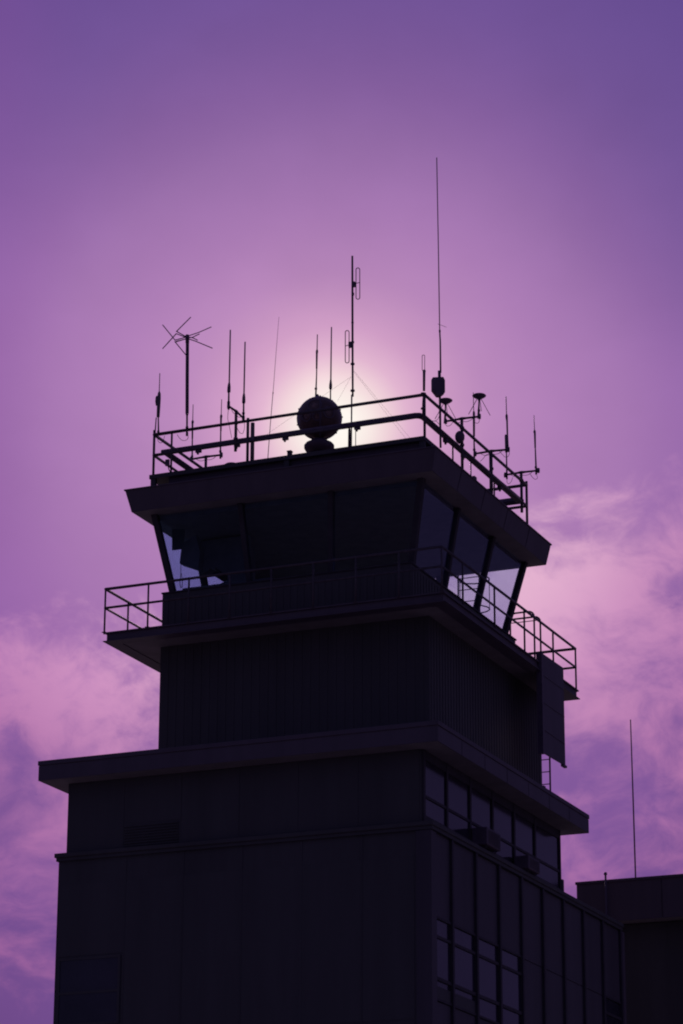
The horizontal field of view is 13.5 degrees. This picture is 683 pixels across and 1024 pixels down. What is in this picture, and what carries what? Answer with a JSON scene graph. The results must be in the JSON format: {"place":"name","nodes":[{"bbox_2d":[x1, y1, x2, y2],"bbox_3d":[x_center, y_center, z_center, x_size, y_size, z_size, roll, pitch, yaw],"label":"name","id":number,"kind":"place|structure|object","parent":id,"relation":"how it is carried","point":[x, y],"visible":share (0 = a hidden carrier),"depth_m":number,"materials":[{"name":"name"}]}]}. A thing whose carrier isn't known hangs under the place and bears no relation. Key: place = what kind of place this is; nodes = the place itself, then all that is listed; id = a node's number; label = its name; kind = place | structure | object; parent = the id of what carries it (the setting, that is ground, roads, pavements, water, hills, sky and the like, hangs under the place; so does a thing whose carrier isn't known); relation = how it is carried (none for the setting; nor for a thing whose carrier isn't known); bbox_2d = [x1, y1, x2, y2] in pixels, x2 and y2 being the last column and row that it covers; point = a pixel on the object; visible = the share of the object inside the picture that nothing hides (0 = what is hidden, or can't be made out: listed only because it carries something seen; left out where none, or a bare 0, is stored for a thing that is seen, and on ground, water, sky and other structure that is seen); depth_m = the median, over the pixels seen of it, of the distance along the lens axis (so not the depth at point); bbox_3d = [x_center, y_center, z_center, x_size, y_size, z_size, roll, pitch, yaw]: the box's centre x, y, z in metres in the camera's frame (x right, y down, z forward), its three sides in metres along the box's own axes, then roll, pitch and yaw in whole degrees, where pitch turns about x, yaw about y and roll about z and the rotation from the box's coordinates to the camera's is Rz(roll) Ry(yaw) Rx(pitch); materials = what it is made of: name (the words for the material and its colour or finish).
{"place":"outdoors","nodes":[
{"label":"outdoors","id":0,"kind":"place"},
{"bbox_2d":[329,327,331,398],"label":"collinear antenna","id":1,"kind":"object","parent":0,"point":[330,385],"visible":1,"depth_m":71.64,"materials":[{"name":"metal"}]},
{"bbox_2d":[0,0,682,1023],"label":"sky","id":2,"kind":"structure","parent":0,"point":[223,165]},
{"bbox_2d":[575,874,682,1023],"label":"flat roofed building","id":3,"kind":"structure","parent":0,"point":[647,911],"depth_m":77.81,"materials":[{"name":"concrete"}]},
{"bbox_2d":[604,872,607,914],"bbox_3d":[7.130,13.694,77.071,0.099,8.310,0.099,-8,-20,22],"label":"vent pipe","id":4,"kind":"object","parent":3,"relation":"attached to","point":[605,876],"visible":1,"depth_m":78.19,"materials":[{"name":"metal"}]},
{"bbox_2d":[630,720,635,876],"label":"rooftop mast","id":5,"kind":"object","parent":3,"relation":"on","point":[633,802],"visible":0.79,"depth_m":80.90,"materials":[{"name":"metal"}]},
{"label":"apron","id":6,"kind":"structure","parent":0,"visible":0},
{"bbox_2d":[38,394,626,1023],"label":"control tower","id":7,"kind":"structure","parent":6,"relation":"on","point":[310,792],"depth_m":67.07,"materials":[{"name":"concrete"}]},
{"bbox_2d":[56,954,120,1023],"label":"window","id":8,"kind":"structure","parent":7,"relation":"in","point":[88,988],"depth_m":65.73,"materials":[{"name":"black glass"}]},
{"bbox_2d":[155,373,164,442],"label":"whip antenna","id":9,"kind":"object","parent":7,"relation":"attached to","point":[158,400],"visible":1,"depth_m":71.81,"materials":[{"name":"metal"}]},
{"bbox_2d":[165,459,169,471],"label":"junction box","id":10,"kind":"object","parent":7,"relation":"on","point":[167,462],"visible":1,"depth_m":71.21,"materials":[{"name":"paint"}]},
{"bbox_2d":[172,529,184,549],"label":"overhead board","id":11,"kind":"object","parent":7,"relation":"hanging from","point":[178,536],"visible":1,"depth_m":71.43,"materials":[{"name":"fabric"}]},
{"bbox_2d":[162,317,212,440],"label":"turnstile antenna","id":12,"kind":"object","parent":7,"relation":"attached to","point":[186,337],"visible":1,"depth_m":71.80,"materials":[{"name":"metal"}]},
{"bbox_2d":[180,535,203,571],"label":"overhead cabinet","id":13,"kind":"object","parent":7,"relation":"attached to","point":[192,555],"visible":1,"depth_m":71.58,"materials":[{"name":"black"}]},
{"bbox_2d":[190,452,222,466],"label":"antenna bracket","id":14,"kind":"object","parent":7,"relation":"on","point":[205,457],"visible":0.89,"depth_m":74.29,"materials":[{"name":"metal"}]},
{"bbox_2d":[191,404,193,457],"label":"whip antenna","id":15,"kind":"object","parent":14,"relation":"on","point":[192,422],"visible":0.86,"depth_m":74.70,"materials":[{"name":"metal"}]},
{"bbox_2d":[219,399,222,458],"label":"whip antenna","id":16,"kind":"object","parent":14,"relation":"on","point":[221,416],"visible":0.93,"depth_m":74.43,"materials":[{"name":"metal"}]},
{"bbox_2d":[213,571,227,581],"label":"roller blind","id":17,"kind":"object","parent":7,"relation":"attached to","point":[223,578],"visible":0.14,"depth_m":73.69,"materials":[{"name":"fabric"}]},
{"bbox_2d":[182,578,272,589],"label":"control desk","id":18,"kind":"object","parent":7,"relation":"on","point":[224,583],"visible":0.06,"depth_m":70.61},
{"bbox_2d":[227,403,244,451],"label":"antenna bracket","id":19,"kind":"object","parent":7,"relation":"attached to","point":[235,438],"visible":1,"depth_m":70.77,"materials":[{"name":"metal"}]},
{"bbox_2d":[227,330,231,437],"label":"collinear antenna","id":20,"kind":"object","parent":19,"relation":"attached to","point":[228,389],"visible":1,"depth_m":70.69,"materials":[{"name":"metal"}]},
{"bbox_2d":[237,342,245,433],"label":"collinear antenna","id":21,"kind":"object","parent":19,"relation":"attached to","point":[243,402],"visible":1,"depth_m":71.62,"materials":[{"name":"metal"}]},
{"bbox_2d":[268,320,278,454],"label":"wire antenna","id":22,"kind":"object","parent":7,"relation":"on","point":[272,395],"visible":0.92,"depth_m":73.01,"materials":[{"name":"paint"}]},
{"bbox_2d":[297,394,342,451],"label":"rotating beacon","id":23,"kind":"object","parent":7,"relation":"on","point":[318,441],"visible":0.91,"depth_m":70.71,"materials":[{"name":"paint"}]},
{"bbox_2d":[161,413,519,505],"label":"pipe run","id":24,"kind":"object","parent":7,"relation":"on","point":[512,500],"visible":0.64,"depth_m":70.91,"materials":[{"name":"paint"}]},
{"bbox_2d":[276,256,405,445],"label":"folded dipole antenna","id":25,"kind":"object","parent":7,"relation":"on","point":[351,342],"visible":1,"depth_m":70.88,"materials":[{"name":"metal"}]},
{"bbox_2d":[421,355,425,418],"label":"whip antenna","id":26,"kind":"object","parent":7,"relation":"attached to","point":[423,408],"visible":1,"depth_m":68.90,"materials":[{"name":"metal"}]},
{"bbox_2d":[422,749,446,827],"bbox_3d":[2.075,6.260,64.684,0.060,1.650,1.380,-8,-20,22],"label":"window","id":27,"kind":"structure","parent":7,"relation":"in","point":[433,768],"depth_m":64.66,"materials":[{"name":"black glass"}]},
{"bbox_2d":[431,157,444,447],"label":"tall whip antenna","id":28,"kind":"object","parent":7,"relation":"on","point":[438,387],"visible":1,"depth_m":69.94,"materials":[{"name":"metal"}]},
{"bbox_2d":[437,916,451,1005],"bbox_3d":[2.220,9.818,63.292,0.060,1.840,0.882,-8,-20,22],"label":"window","id":29,"kind":"structure","parent":7,"relation":"in","point":[444,965],"depth_m":63.39,"materials":[{"name":"black glass"}]},
{"bbox_2d":[445,763,469,839],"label":"window","id":30,"kind":"structure","parent":7,"relation":"in","point":[457,783],"depth_m":65.94,"materials":[{"name":"black glass"}]},
{"bbox_2d":[444,414,480,468],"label":"antenna bracket","id":31,"kind":"object","parent":7,"relation":"on","point":[459,437],"visible":0.98,"depth_m":70.95,"materials":[{"name":"metal"}]},
{"bbox_2d":[435,398,455,425],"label":"disc antenna","id":32,"kind":"object","parent":31,"relation":"attached to","point":[445,401],"visible":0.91,"depth_m":71.45,"materials":[{"name":"metal"}]},
{"bbox_2d":[469,393,489,422],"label":"disc antenna","id":33,"kind":"object","parent":31,"relation":"attached to","point":[479,396],"visible":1,"depth_m":71.12,"materials":[{"name":"metal"}]},
{"bbox_2d":[455,925,476,1015],"bbox_3d":[2.717,10.186,64.384,0.060,1.840,1.392,-8,-20,22],"label":"window","id":34,"kind":"structure","parent":7,"relation":"in","point":[465,940],"depth_m":64.52,"materials":[{"name":"glass"}]},
{"bbox_2d":[457,573,489,612],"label":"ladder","id":35,"kind":"object","parent":7,"relation":"on","point":[458,582],"visible":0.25,"depth_m":75.75,"materials":[{"name":"metal"}]},
{"bbox_2d":[468,777,492,852],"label":"window","id":36,"kind":"structure","parent":7,"relation":"in","point":[480,796],"depth_m":67.22,"materials":[{"name":"black glass"}]},
{"bbox_2d":[472,827,500,853],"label":"air conditioner","id":37,"kind":"object","parent":7,"relation":"attached to","point":[488,839],"visible":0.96,"depth_m":66.40,"materials":[{"name":"paint"}]},
{"bbox_2d":[479,936,499,1023],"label":"window","id":38,"kind":"structure","parent":7,"relation":"in","point":[489,995],"depth_m":65.79,"materials":[{"name":"black glass"}]},
{"bbox_2d":[474,447,509,493],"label":"antenna bracket","id":39,"kind":"object","parent":7,"relation":"on","point":[492,451],"visible":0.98,"depth_m":72.85,"materials":[{"name":"metal"}]},
{"bbox_2d":[473,392,487,461],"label":"whip antenna","id":40,"kind":"object","parent":39,"relation":"attached to","point":[474,449],"visible":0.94,"depth_m":73.30,"materials":[{"name":"metal"}]},
{"bbox_2d":[499,398,509,456],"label":"whip antenna","id":41,"kind":"object","parent":39,"relation":"attached to","point":[507,440],"visible":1,"depth_m":72.93,"materials":[{"name":"metal"}]},
{"bbox_2d":[491,790,513,863],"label":"window","id":42,"kind":"structure","parent":7,"relation":"in","point":[501,808],"depth_m":68.60,"materials":[{"name":"black glass"}]},
{"bbox_2d":[502,947,521,1023],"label":"window","id":43,"kind":"structure","parent":7,"relation":"in","point":[511,961],"depth_m":67.12,"materials":[{"name":"glass"}]},
{"bbox_2d":[504,468,539,512],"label":"antenna bracket","id":44,"kind":"object","parent":7,"relation":"attached to","point":[521,475],"visible":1,"depth_m":74.79,"materials":[{"name":"metal"}]},
{"bbox_2d":[505,434,512,483],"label":"whip antenna","id":45,"kind":"object","parent":44,"relation":"attached to","point":[506,461],"visible":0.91,"depth_m":75.18,"materials":[{"name":"metal"}]},
{"bbox_2d":[530,420,537,479],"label":"whip antenna","id":46,"kind":"object","parent":44,"relation":"attached to","point":[534,431],"visible":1,"depth_m":74.96,"materials":[{"name":"metal"}]},
{"bbox_2d":[512,803,534,862],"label":"window","id":47,"kind":"structure","parent":7,"relation":"in","point":[523,821],"depth_m":69.80,"materials":[{"name":"black glass"}]},
{"bbox_2d":[514,855,539,876],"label":"air conditioner","id":48,"kind":"object","parent":7,"relation":"attached to","point":[529,864],"visible":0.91,"depth_m":68.80,"materials":[{"name":"paint"}]},
{"bbox_2d":[509,611,550,790],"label":"ladder","id":49,"kind":"object","parent":7,"relation":"on","point":[549,759],"visible":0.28,"depth_m":74.92,"materials":[{"name":"metal"}]},
{"bbox_2d":[533,815,561,889],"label":"window","id":50,"kind":"structure","parent":7,"relation":"in","point":[547,839],"depth_m":71.35,"materials":[{"name":"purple glass"}]},
{"bbox_2d":[536,651,566,767],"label":"privacy screen","id":51,"kind":"object","parent":7,"relation":"attached to","point":[550,709],"visible":1,"depth_m":71.98,"materials":[{"name":"metal"}]},
{"bbox_2d":[606,995,621,1023],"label":"window","id":52,"kind":"structure","parent":7,"relation":"in","point":[613,1007],"depth_m":73.83,"materials":[{"name":"black glass"}]},
{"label":"antenna bracket","id":53,"kind":"object","parent":7,"relation":"on","visible":0},
{"bbox_2d":[315,334,317,395],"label":"whip antenna","id":54,"kind":"object","parent":53,"relation":"attached to","point":[316,366],"visible":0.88,"depth_m":72.66,"materials":[{"name":"metal"}]}
]}

